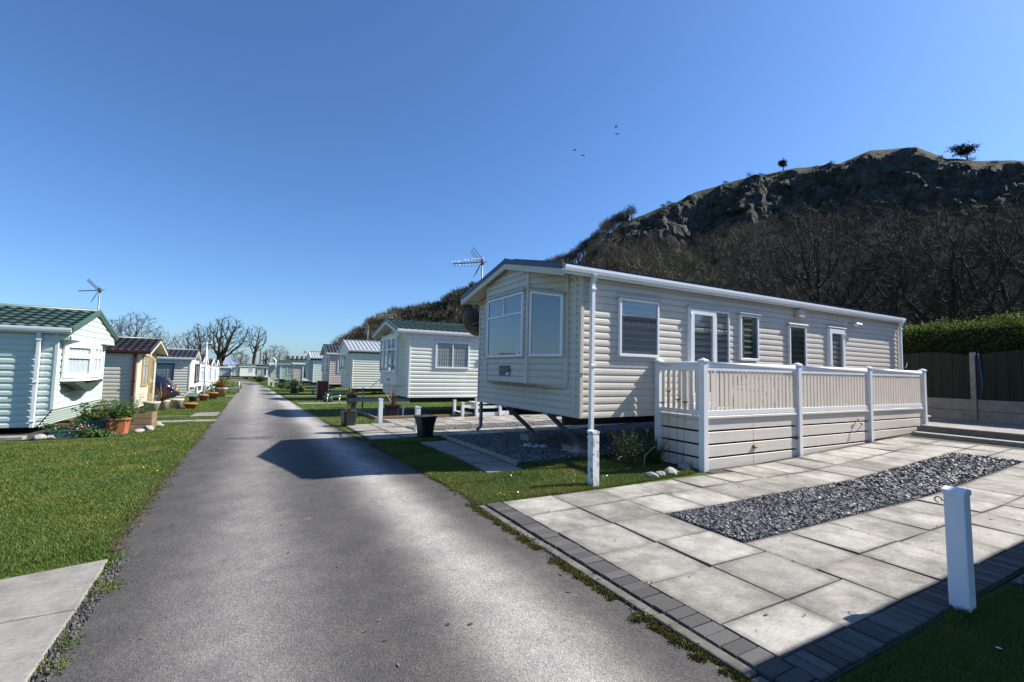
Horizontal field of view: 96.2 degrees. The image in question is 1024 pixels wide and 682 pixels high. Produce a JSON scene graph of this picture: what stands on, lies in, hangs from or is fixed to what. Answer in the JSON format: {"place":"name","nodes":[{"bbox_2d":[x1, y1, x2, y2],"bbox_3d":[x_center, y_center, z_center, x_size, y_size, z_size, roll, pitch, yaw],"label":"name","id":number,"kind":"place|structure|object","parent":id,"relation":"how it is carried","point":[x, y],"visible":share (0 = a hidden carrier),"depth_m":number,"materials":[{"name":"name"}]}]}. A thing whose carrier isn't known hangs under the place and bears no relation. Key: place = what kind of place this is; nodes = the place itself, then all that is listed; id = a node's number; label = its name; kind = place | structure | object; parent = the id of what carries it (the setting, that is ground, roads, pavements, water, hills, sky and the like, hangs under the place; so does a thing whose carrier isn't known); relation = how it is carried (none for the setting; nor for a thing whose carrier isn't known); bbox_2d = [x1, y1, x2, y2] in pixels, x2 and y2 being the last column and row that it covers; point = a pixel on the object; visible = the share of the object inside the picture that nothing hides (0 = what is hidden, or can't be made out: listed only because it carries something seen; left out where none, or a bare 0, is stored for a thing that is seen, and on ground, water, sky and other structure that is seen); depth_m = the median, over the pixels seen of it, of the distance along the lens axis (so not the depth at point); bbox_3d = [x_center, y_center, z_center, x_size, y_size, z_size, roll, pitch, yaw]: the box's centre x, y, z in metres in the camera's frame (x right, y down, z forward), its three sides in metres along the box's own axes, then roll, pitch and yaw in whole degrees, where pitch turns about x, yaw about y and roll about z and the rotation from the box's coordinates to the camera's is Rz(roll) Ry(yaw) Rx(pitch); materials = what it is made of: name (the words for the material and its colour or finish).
{"place":"outdoors","nodes":[
{"label":"outdoors","id":0,"kind":"place"},
{"bbox_2d":[0,559,107,681],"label":"path paving","id":1,"kind":"structure","parent":0,"point":[38,610],"depth_m":2.89,"materials":[{"name":"concrete"}]},
{"bbox_2d":[157,387,237,422],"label":"path paving","id":2,"kind":"structure","parent":0,"point":[204,414],"depth_m":15.64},
{"bbox_2d":[34,378,735,681],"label":"road","id":3,"kind":"structure","parent":0,"point":[239,581],"depth_m":3.29,"materials":[{"name":"asphalt"}]},
{"bbox_2d":[102,404,483,551],"bbox_3d":[-7.244,2.534,14.110,3.863,0.411,22.020,3,-4,-29],"label":"moss","id":4,"kind":"object","parent":3,"relation":"on","point":[117,542],"visible":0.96,"depth_m":5.73,"materials":[{"name":"plant"}]},
{"bbox_2d":[28,505,683,681],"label":"grit","id":5,"kind":"object","parent":3,"relation":"on","point":[74,622],"visible":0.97,"depth_m":2.84,"materials":[{"name":"gravel"}]},
{"bbox_2d":[32,507,1018,676],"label":"weeds","id":6,"kind":"object","parent":3,"relation":"on","point":[111,586],"visible":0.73,"depth_m":3.08,"materials":[{"name":"green plant"}]},
{"bbox_2d":[464,502,753,681],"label":"moss","id":7,"kind":"object","parent":3,"relation":"on","point":[675,638],"visible":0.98,"depth_m":3.01,"materials":[{"name":"plant"}]},
{"bbox_2d":[419,440,521,472],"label":"path paving","id":8,"kind":"structure","parent":0,"point":[485,463],"depth_m":8.30,"materials":[{"name":"concrete"}]},
{"bbox_2d":[453,398,508,416],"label":"entrance steps","id":9,"kind":"structure","parent":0,"point":[500,412],"depth_m":17.55,"materials":[{"name":"white plastic"}]},
{"bbox_2d":[347,414,639,439],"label":"patio paving","id":10,"kind":"structure","parent":0,"point":[394,429],"depth_m":13.34,"materials":[{"name":"concrete"}]},
{"bbox_2d":[340,402,357,426],"bbox_3d":[-4.781,2.103,13.507,0.623,0.791,0.707,4,-5,-40],"label":"planter","id":11,"kind":"object","parent":10,"relation":"on","point":[348,416],"visible":0.98,"depth_m":13.35,"materials":[{"name":"black plastic"}]},
{"bbox_2d":[0,365,1023,681],"bbox_3d":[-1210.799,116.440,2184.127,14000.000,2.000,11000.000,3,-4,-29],"label":"ground","id":12,"kind":"structure","parent":0,"point":[428,407],"depth_m":8.17,"materials":[{"name":"plant"}]},
{"bbox_2d":[0,435,26,440],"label":"paving block","id":13,"kind":"structure","parent":12,"relation":"on","point":[13,438],"depth_m":9.74,"materials":[{"name":"concrete"}]},
{"bbox_2d":[0,278,118,429],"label":"static caravan","id":14,"kind":"object","parent":12,"relation":"on","point":[52,360],"visible":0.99,"depth_m":11.14,"materials":[{"name":"white"}]},
{"bbox_2d":[61,343,93,377],"bbox_3d":[-11.128,0.512,11.777,0.068,0.860,0.894,2,-4,-8],"label":"window","id":15,"kind":"structure","parent":14,"relation":"in","point":[76,358],"depth_m":11.75,"materials":[{"name":"white plastic"}]},
{"bbox_2d":[91,345,102,376],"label":"window","id":16,"kind":"structure","parent":14,"relation":"in","point":[97,350],"depth_m":12.58,"materials":[{"name":"white plastic"}]},
{"bbox_2d":[0,429,132,439],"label":"soil bed","id":17,"kind":"object","parent":12,"relation":"on","point":[30,434],"visible":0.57,"depth_m":10.77,"materials":[{"name":"soil"}]},
{"bbox_2d":[36,417,85,437],"bbox_3d":[-10.077,1.917,10.268,0.981,0.497,0.526,4,-4,-32],"label":"planter trough","id":18,"kind":"object","parent":17,"relation":"on","point":[61,433],"visible":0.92,"depth_m":10.22,"materials":[{"name":"green plastic"}]},
{"bbox_2d":[57,423,105,435],"bbox_3d":[-9.761,2.067,10.450,0.736,0.439,0.542,2,-4,-17],"label":"garden shrub","id":19,"kind":"object","parent":17,"relation":"on","point":[90,428],"visible":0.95,"depth_m":10.41,"materials":[{"name":"green plant"}]},
{"bbox_2d":[69,400,112,432],"bbox_3d":[-10.192,1.835,11.145,0.842,0.809,0.722,3,-4,-29],"label":"planter trough","id":20,"kind":"object","parent":17,"relation":"on","point":[84,417],"visible":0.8,"depth_m":11.04,"materials":[{"name":"green plastic"}]},
{"bbox_2d":[75,429,123,436],"bbox_3d":[-9.398,2.140,10.531,0.883,0.243,0.520,3,-4,-29],"label":"garden shrub","id":21,"kind":"object","parent":17,"relation":"on","point":[102,434],"visible":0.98,"depth_m":10.50,"materials":[{"name":"green plant"}]},
{"bbox_2d":[100,399,138,433],"bbox_3d":[-9.489,1.790,11.080,0.636,0.903,0.668,2,-4,-12],"label":"potted plant","id":22,"kind":"object","parent":17,"relation":"on","point":[118,423],"visible":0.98,"depth_m":10.96,"materials":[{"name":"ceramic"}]},
{"bbox_2d":[94,393,156,429],"bbox_3d":[-10.103,1.853,12.014,1.220,0.920,1.086,3,-4,-29],"label":"wooden planter","id":23,"kind":"object","parent":17,"relation":"on","point":[142,419],"visible":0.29,"depth_m":11.96,"materials":[{"name":"wood"}]},
{"bbox_2d":[0,408,222,579],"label":"grass","id":24,"kind":"structure","parent":12,"relation":"on","point":[17,496],"depth_m":5.82,"materials":[{"name":"plant"}]},
{"bbox_2d":[91,336,167,410],"bbox_3d":[-19.462,1.148,17.594,9.560,3.050,4.080,3,-4,-29],"label":"static caravan","id":25,"kind":"object","parent":12,"relation":"on","point":[129,367],"visible":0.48,"depth_m":18.00,"materials":[{"name":"plastic"}]},
{"bbox_2d":[140,355,149,386],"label":"window","id":26,"kind":"structure","parent":25,"relation":"in","point":[145,358],"depth_m":19.14,"materials":[{"name":"yellow glass"}]},
{"bbox_2d":[147,356,155,400],"bbox_3d":[-16.031,1.695,20.440,0.140,2.000,0.900,3,-4,-29],"label":"door","id":27,"kind":"structure","parent":25,"relation":"in","point":[152,359],"depth_m":20.40,"materials":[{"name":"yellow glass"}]},
{"bbox_2d":[113,312,163,337],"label":"bare tree","id":28,"kind":"object","parent":12,"relation":"on","point":[136,334],"visible":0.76,"depth_m":119.47,"materials":[{"name":"brown plant"}]},
{"bbox_2d":[143,387,172,411],"bbox_3d":[-13.593,2.151,17.703,1.332,1.162,1.277,0,-4,25],"label":"plant pot","id":29,"kind":"object","parent":12,"relation":"on","point":[154,405],"visible":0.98,"depth_m":17.42,"materials":[{"name":"ceramic"}]},
{"bbox_2d":[154,374,180,399],"bbox_3d":[-18.694,2.297,22.252,4.290,1.505,1.959,3,-4,-29],"label":"parked car","id":30,"kind":"object","parent":12,"relation":"on","point":[163,383],"visible":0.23,"depth_m":22.40,"materials":[{"name":"blue paint"}]},
{"bbox_2d":[168,398,183,408],"bbox_3d":[-14.339,2.677,19.610,0.545,0.420,0.545,3,-4,-29],"label":"plant pot","id":31,"kind":"object","parent":12,"relation":"on","point":[176,403],"visible":0.91,"depth_m":19.45,"materials":[{"name":"ceramic"}]},
{"bbox_2d":[156,348,208,398],"bbox_3d":[-22.354,1.801,26.143,9.310,2.980,3.480,3,-4,-29],"label":"static caravan","id":32,"kind":"object","parent":12,"relation":"on","point":[180,368],"visible":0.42,"depth_m":26.34,"materials":[{"name":"plastic"}]},
{"bbox_2d":[156,362,175,379],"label":"window","id":33,"kind":"structure","parent":32,"relation":"in","point":[173,363],"depth_m":25.94,"materials":[{"name":"blue glass"}]},
{"bbox_2d":[166,332,205,351],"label":"bare tree","id":34,"kind":"object","parent":12,"relation":"on","point":[187,343],"visible":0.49,"depth_m":123.18,"materials":[{"name":"brown plant"}]},
{"bbox_2d":[185,322,211,352],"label":"bare tree","id":35,"kind":"object","parent":12,"relation":"on","point":[199,345],"visible":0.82,"depth_m":113.64,"materials":[{"name":"brown plant"}]},
{"bbox_2d":[191,353,209,392],"bbox_3d":[-25.373,2.119,30.634,8.592,2.970,3.680,3,-4,-29],"label":"static caravan","id":36,"kind":"object","parent":12,"relation":"on","point":[197,389],"visible":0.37,"depth_m":31.64,"materials":[{"name":"white"}]},
{"bbox_2d":[168,387,241,408],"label":"grass","id":37,"kind":"structure","parent":12,"relation":"on","point":[221,402],"depth_m":24.36,"materials":[{"name":"plant"}]},
{"bbox_2d":[200,358,215,392],"bbox_3d":[-28.570,2.643,36.274,8.492,2.770,3.680,3,-4,-29],"label":"static caravan","id":38,"kind":"object","parent":12,"relation":"on","point":[212,364],"visible":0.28,"depth_m":37.30,"materials":[{"name":"white"}]},
{"bbox_2d":[212,373,228,396],"bbox_3d":[-19.696,2.935,30.875,1.785,1.628,1.876,3,-4,-29],"label":"plant pot","id":39,"kind":"object","parent":12,"relation":"on","point":[221,388],"visible":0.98,"depth_m":30.73,"materials":[{"name":"ceramic"}]},
{"bbox_2d":[219,367,232,378],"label":"static caravan","id":40,"kind":"object","parent":12,"relation":"on","point":[227,371],"visible":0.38,"depth_m":99.73,"materials":[{"name":"silver metal"}]},
{"bbox_2d":[202,316,250,366],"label":"bare tree","id":41,"kind":"object","parent":12,"relation":"on","point":[220,353],"visible":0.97,"depth_m":114.64,"materials":[{"name":"brown plant"}]},
{"bbox_2d":[235,364,268,379],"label":"static caravan","id":42,"kind":"object","parent":12,"relation":"on","point":[245,370],"visible":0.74,"depth_m":99.73,"materials":[{"name":"white"}]},
{"bbox_2d":[243,324,267,377],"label":"bare tree","id":43,"kind":"object","parent":12,"relation":"on","point":[256,348],"visible":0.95,"depth_m":118.47,"materials":[{"name":"brown plant"}]},
{"bbox_2d":[255,365,278,381],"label":"static caravan","id":44,"kind":"object","parent":12,"relation":"on","point":[261,370],"visible":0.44,"depth_m":91.28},
{"bbox_2d":[261,345,291,363],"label":"bare tree","id":45,"kind":"object","parent":12,"relation":"on","point":[270,355],"visible":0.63,"depth_m":133.10,"materials":[{"name":"brown plant"}]},
{"bbox_2d":[268,357,303,383],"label":"static caravan","id":46,"kind":"object","parent":12,"relation":"on","point":[272,370],"visible":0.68,"depth_m":76.08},
{"bbox_2d":[276,360,312,383],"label":"static caravan","id":47,"kind":"object","parent":12,"relation":"on","point":[283,369],"visible":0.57,"depth_m":68.95,"materials":[{"name":"green"}]},
{"bbox_2d":[284,362,331,386],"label":"static caravan","id":48,"kind":"object","parent":12,"relation":"on","point":[298,372],"visible":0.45,"depth_m":59.13,"materials":[{"name":"plastic"}]},
{"bbox_2d":[297,351,328,385],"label":"static caravan","id":49,"kind":"object","parent":12,"relation":"on","point":[313,365],"visible":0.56,"depth_m":43.89,"materials":[{"name":"green"}]},
{"bbox_2d":[316,381,328,399],"bbox_3d":[-11.968,3.110,28.971,0.646,1.150,0.520,3,-4,-29],"label":"cabinet","id":50,"kind":"object","parent":12,"relation":"on","point":[322,388],"visible":0.91,"depth_m":28.73,"materials":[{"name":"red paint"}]},
{"bbox_2d":[306,344,383,393],"bbox_3d":[-11.695,2.483,39.112,10.610,4.070,3.880,3,-4,-29],"label":"static caravan","id":51,"kind":"object","parent":12,"relation":"on","point":[330,370],"visible":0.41,"depth_m":36.06,"materials":[{"name":"beige"}]},
{"bbox_2d":[346,385,360,407],"bbox_3d":[-7.496,2.516,21.573,1.138,1.236,1.138,3,-4,-29],"label":"planter","id":52,"kind":"object","parent":12,"relation":"on","point":[352,394],"visible":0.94,"depth_m":21.41,"materials":[{"name":"black plastic"}]},
{"bbox_2d":[328,323,382,392],"bbox_3d":[-7.140,1.377,31.795,11.110,5.236,4.380,3,-4,-29],"label":"static caravan","id":53,"kind":"object","parent":12,"relation":"on","point":[359,362],"visible":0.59,"depth_m":28.63,"materials":[{"name":"beige"}]},
{"bbox_2d":[339,353,346,370],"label":"window","id":54,"kind":"structure","parent":53,"relation":"in","point":[342,357],"depth_m":29.63,"materials":[{"name":"glass"}]},
{"bbox_2d":[270,388,469,428],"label":"grass","id":55,"kind":"structure","parent":12,"relation":"on","point":[333,410],"depth_m":22.95,"materials":[{"name":"plant"}]},
{"bbox_2d":[358,408,440,415],"bbox_3d":[-4.678,2.910,18.601,2.750,0.106,5.100,3,-4,-29],"label":"gravel bed","id":56,"kind":"object","parent":12,"relation":"on","point":[407,411],"visible":0.47,"depth_m":18.88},
{"bbox_2d":[384,386,405,415],"bbox_3d":[-4.265,2.176,16.607,1.166,1.176,1.031,3,-4,-29],"label":"planter","id":57,"kind":"object","parent":56,"relation":"on","point":[391,408],"visible":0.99,"depth_m":16.49,"materials":[{"name":"black plastic"}]},
{"bbox_2d":[376,414,452,419],"bbox_3d":[-3.410,2.708,16.292,2.780,0.140,0.070,3,-4,-29],"label":"timber edging","id":58,"kind":"object","parent":12,"relation":"on","point":[412,416],"visible":0.49,"depth_m":16.07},
{"bbox_2d":[414,414,437,437],"bbox_3d":[-2.086,2.066,11.074,0.470,0.530,0.470,5,-5,-43],"label":"planter","id":59,"kind":"object","parent":12,"relation":"on","point":[425,423],"visible":0.96,"depth_m":10.93,"materials":[{"name":"black plastic"}]},
{"bbox_2d":[348,308,506,411],"bbox_3d":[-1.377,0.899,20.976,11.510,4.511,4.448,3,-4,-29],"label":"static caravan","id":60,"kind":"object","parent":12,"relation":"on","point":[423,361],"visible":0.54,"depth_m":18.05,"materials":[{"name":"beige"}]},
{"bbox_2d":[379,336,397,372],"bbox_3d":[-5.165,0.585,19.122,0.068,1.430,2.670,3,-4,-29],"label":"window","id":61,"kind":"structure","parent":60,"relation":"in","point":[388,346],"depth_m":19.02,"materials":[{"name":"white plastic"}]},
{"bbox_2d":[434,339,470,368],"bbox_3d":[-2.331,0.525,18.089,1.520,1.123,0.085,3,-4,-29],"label":"window","id":62,"kind":"structure","parent":60,"relation":"in","point":[457,343],"depth_m":18.08,"materials":[{"name":"white plastic"}]},
{"bbox_2d":[439,434,517,465],"bbox_3d":[-0.831,2.196,9.479,0.060,0.166,3.872,3,-4,-28],"label":"timber edging","id":63,"kind":"object","parent":12,"relation":"on","point":[492,453],"visible":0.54,"depth_m":8.91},
{"bbox_2d":[370,435,695,503],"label":"grass","id":64,"kind":"structure","parent":12,"relation":"on","point":[553,477],"depth_m":7.08,"materials":[{"name":"plant"}]},
{"bbox_2d":[143,460,1019,666],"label":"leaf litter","id":65,"kind":"object","parent":12,"relation":"on","point":[398,664],"visible":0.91,"depth_m":3.33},
{"bbox_2d":[587,429,599,486],"bbox_3d":[1.143,1.688,6.451,0.127,0.876,0.127,3,-4,-29],"label":"bollard","id":66,"kind":"object","parent":12,"relation":"on","point":[593,457],"visible":0.75,"depth_m":6.41,"materials":[{"name":"paint"}]},
{"bbox_2d":[480,505,768,681],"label":"kerb strip","id":67,"kind":"object","parent":12,"relation":"on","point":[726,659],"visible":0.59,"depth_m":2.99,"materials":[{"name":"concrete"}]},
{"bbox_2d":[599,426,656,467],"bbox_3d":[1.959,1.841,7.891,1.010,0.748,0.804,3,-4,-29],"label":"shrub","id":68,"kind":"object","parent":12,"relation":"on","point":[622,452],"visible":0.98,"depth_m":7.86,"materials":[{"name":"green plant"}]},
{"bbox_2d":[636,431,675,463],"bbox_3d":[2.547,1.869,8.102,0.925,0.630,0.958,3,-4,-29],"label":"strappy plant","id":69,"kind":"object","parent":12,"relation":"on","point":[655,455],"visible":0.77,"depth_m":8.06,"materials":[{"name":"green plant"}]},
{"bbox_2d":[461,420,865,462],"bbox_3d":[4.677,2.388,12.597,12.630,0.357,3.800,3,-4,-29],"label":"gravel bed","id":70,"kind":"object","parent":12,"relation":"on","point":[640,428],"visible":0.13,"depth_m":12.35,"materials":[{"name":"gravel"}]},
{"bbox_2d":[520,432,548,441],"bbox_3d":[0.524,2.232,10.699,0.560,0.150,0.400,3,-4,-29],"label":"concrete block","id":71,"kind":"object","parent":70,"relation":"on","point":[540,436],"depth_m":10.55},
{"bbox_2d":[659,390,696,468],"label":"dried flower stems","id":72,"kind":"object","parent":12,"relation":"on","point":[677,423],"visible":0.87,"depth_m":7.97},
{"bbox_2d":[451,247,905,444],"bbox_3d":[4.691,0.186,12.889,12.206,4.761,5.890,3,-4,-29],"label":"static caravan","id":73,"kind":"object","parent":12,"relation":"on","point":[571,343],"visible":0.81,"depth_m":9.00,"materials":[{"name":"beige"}]},
{"bbox_2d":[483,304,486,358],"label":"window","id":74,"kind":"structure","parent":73,"relation":"in","point":[485,310],"depth_m":10.32,"materials":[{"name":"white plastic"}]},
{"bbox_2d":[486,287,525,357],"bbox_3d":[-0.170,-0.331,9.447,0.085,1.333,1.660,3,-4,-28],"label":"window","id":75,"kind":"structure","parent":73,"relation":"in","point":[506,311],"depth_m":9.39,"materials":[{"name":"glass"}]},
{"bbox_2d":[527,287,566,356],"bbox_3d":[0.614,-0.379,8.380,0.829,1.325,0.085,-2,-5,38],"label":"window","id":76,"kind":"structure","parent":73,"relation":"in","point":[546,310],"depth_m":8.40,"materials":[{"name":"glass"}]},
{"bbox_2d":[616,293,662,357],"bbox_3d":[2.349,-0.270,8.439,1.080,1.133,0.085,3,-4,-29],"label":"window","id":77,"kind":"structure","parent":73,"relation":"in","point":[638,341],"depth_m":8.45,"materials":[{"name":"glass"}]},
{"bbox_2d":[686,304,732,409],"bbox_3d":[4.045,0.337,9.333,1.350,2.113,0.140,3,-4,-29],"label":"door","id":78,"kind":"structure","parent":73,"relation":"in","point":[697,310],"depth_m":9.36,"materials":[{"name":"white plastic"}]},
{"bbox_2d":[737,311,761,360],"bbox_3d":[5.174,-0.106,9.997,0.740,1.073,0.085,3,-4,-29],"label":"window","id":79,"kind":"structure","parent":73,"relation":"in","point":[755,316],"depth_m":10.03,"materials":[{"name":"white plastic"}]},
{"bbox_2d":[786,322,808,365],"bbox_3d":[6.771,0.157,10.868,0.800,1.193,0.085,3,-4,-29],"label":"window","id":80,"kind":"structure","parent":73,"relation":"in","point":[801,340],"depth_m":10.90,"materials":[{"name":"white plastic"}]},
{"bbox_2d":[825,325,846,392],"bbox_3d":[8.291,0.623,11.671,0.880,2.033,0.140,3,-4,-29],"label":"door","id":81,"kind":"structure","parent":73,"relation":"in","point":[831,330],"depth_m":11.67,"materials":[{"name":"white plastic"}]},
{"bbox_2d":[621,246,741,289],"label":"bare tree","id":82,"kind":"object","parent":12,"relation":"on","point":[674,263],"visible":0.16,"depth_m":53.42,"materials":[{"name":"brown plant"}]},
{"bbox_2d":[485,502,1023,681],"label":"block edging","id":83,"kind":"object","parent":12,"relation":"on","point":[826,658],"visible":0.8,"depth_m":2.98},
{"bbox_2d":[654,358,927,472],"bbox_3d":[6.621,1.468,10.100,8.470,1.910,1.171,3,-4,-29],"label":"veranda","id":84,"kind":"object","parent":12,"relation":"on","point":[779,431],"visible":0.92,"depth_m":8.67,"materials":[{"name":"white plastic"}]},
{"bbox_2d":[707,434,914,473],"bbox_3d":[6.465,2.213,9.351,7.450,0.256,0.280,3,-4,-29],"label":"paving bed","id":85,"kind":"object","parent":12,"relation":"on","point":[721,470],"visible":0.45,"depth_m":9.18,"materials":[{"name":"concrete"}]},
{"bbox_2d":[712,187,972,320],"bbox_3d":[24.147,-3.292,37.457,19.578,16.577,18.288,3,-4,-29],"label":"bare tree","id":86,"kind":"object","parent":12,"relation":"on","point":[812,290],"visible":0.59,"depth_m":34.22,"materials":[{"name":"brown plant"}]},
{"bbox_2d":[669,452,1023,584],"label":"slate chips","id":87,"kind":"object","parent":12,"relation":"on","point":[751,519],"visible":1,"depth_m":5.90,"materials":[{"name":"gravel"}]},
{"bbox_2d":[812,248,1005,326],"bbox_3d":[24.033,-0.896,28.129,9.858,10.607,9.406,3,-4,-29],"label":"bare tree","id":88,"kind":"object","parent":12,"relation":"on","point":[870,305],"visible":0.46,"depth_m":27.41,"materials":[{"name":"brown plant"}]},
{"bbox_2d":[852,191,1023,327],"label":"bare tree","id":89,"kind":"object","parent":12,"relation":"on","point":[907,300],"visible":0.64,"depth_m":26.85,"materials":[{"name":"brown plant"}]},
{"bbox_2d":[934,485,975,612],"bbox_3d":[3.133,1.501,3.253,0.124,0.926,0.181,3,-5,-29],"label":"bollard","id":90,"kind":"object","parent":12,"relation":"on","point":[959,552],"visible":0.8,"depth_m":3.20,"materials":[{"name":"white plastic"}]},
{"bbox_2d":[898,308,1023,413],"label":"hedge","id":91,"kind":"object","parent":12,"relation":"on","point":[990,336],"visible":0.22,"depth_m":14.31,"materials":[{"name":"green plant"}]},
{"bbox_2d":[903,351,1023,423],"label":"fence","id":92,"kind":"object","parent":12,"relation":"on","point":[950,377],"visible":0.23,"depth_m":13.31,"materials":[{"name":"wood"}]},
{"bbox_2d":[906,173,1023,327],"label":"bare tree","id":93,"kind":"object","parent":12,"relation":"on","point":[1007,305],"visible":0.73,"depth_m":24.99,"materials":[{"name":"brown plant"}]},
{"bbox_2d":[912,424,1023,446],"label":"terrace step","id":94,"kind":"object","parent":12,"relation":"on","point":[1006,442],"visible":0.7,"depth_m":10.27,"materials":[{"name":"concrete"}]},
{"bbox_2d":[0,0,1023,363],"label":"sky","id":95,"kind":"structure","parent":0,"point":[301,171],"materials":[{"name":"blue"}]},
{"bbox_2d":[407,421,652,462],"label":"gravel","id":96,"kind":"structure","parent":0,"point":[495,438],"depth_m":10.40,"materials":[{"name":"gravel"}]},
{"bbox_2d":[463,147,1023,325],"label":"hill","id":97,"kind":"structure","parent":0,"point":[919,171],"depth_m":195.55,"materials":[{"name":"stone"}]},
{"bbox_2d":[403,281,479,323],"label":"evergreen copse","id":98,"kind":"object","parent":97,"relation":"on","point":[437,306],"visible":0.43,"depth_m":165.01,"materials":[{"name":"plant"}]},
{"bbox_2d":[329,204,636,344],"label":"hillside woods","id":99,"kind":"object","parent":97,"relation":"on","point":[355,334],"visible":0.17,"depth_m":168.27,"materials":[{"name":"plant"}]},
{"bbox_2d":[579,199,1023,324],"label":"hillside woods","id":100,"kind":"object","parent":97,"relation":"on","point":[709,252],"visible":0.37,"depth_m":127.05,"materials":[{"name":"plant"}]},
{"bbox_2d":[602,155,1021,251],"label":"cliff scrub","id":101,"kind":"object","parent":97,"relation":"on","point":[834,192],"visible":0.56,"depth_m":197.39,"materials":[{"name":"plant"}]},
{"bbox_2d":[944,140,979,159],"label":"pine tree","id":102,"kind":"object","parent":97,"relation":"on","point":[962,150],"visible":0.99,"depth_m":190.52,"materials":[{"name":"green plant"}]},
{"bbox_2d":[484,436,1023,681],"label":"patio paving","id":103,"kind":"structure","parent":0,"point":[740,589],"depth_m":4.37,"materials":[{"name":"concrete"}]},
{"bbox_2d":[833,584,1023,681],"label":"grass","id":104,"kind":"structure","parent":0,"point":[961,648],"depth_m":2.69,"materials":[{"name":"plant"}]},
{"bbox_2d":[880,417,1023,440],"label":"terrace floor","id":105,"kind":"structure","parent":0,"point":[988,425],"depth_m":11.29,"materials":[{"name":"concrete"}]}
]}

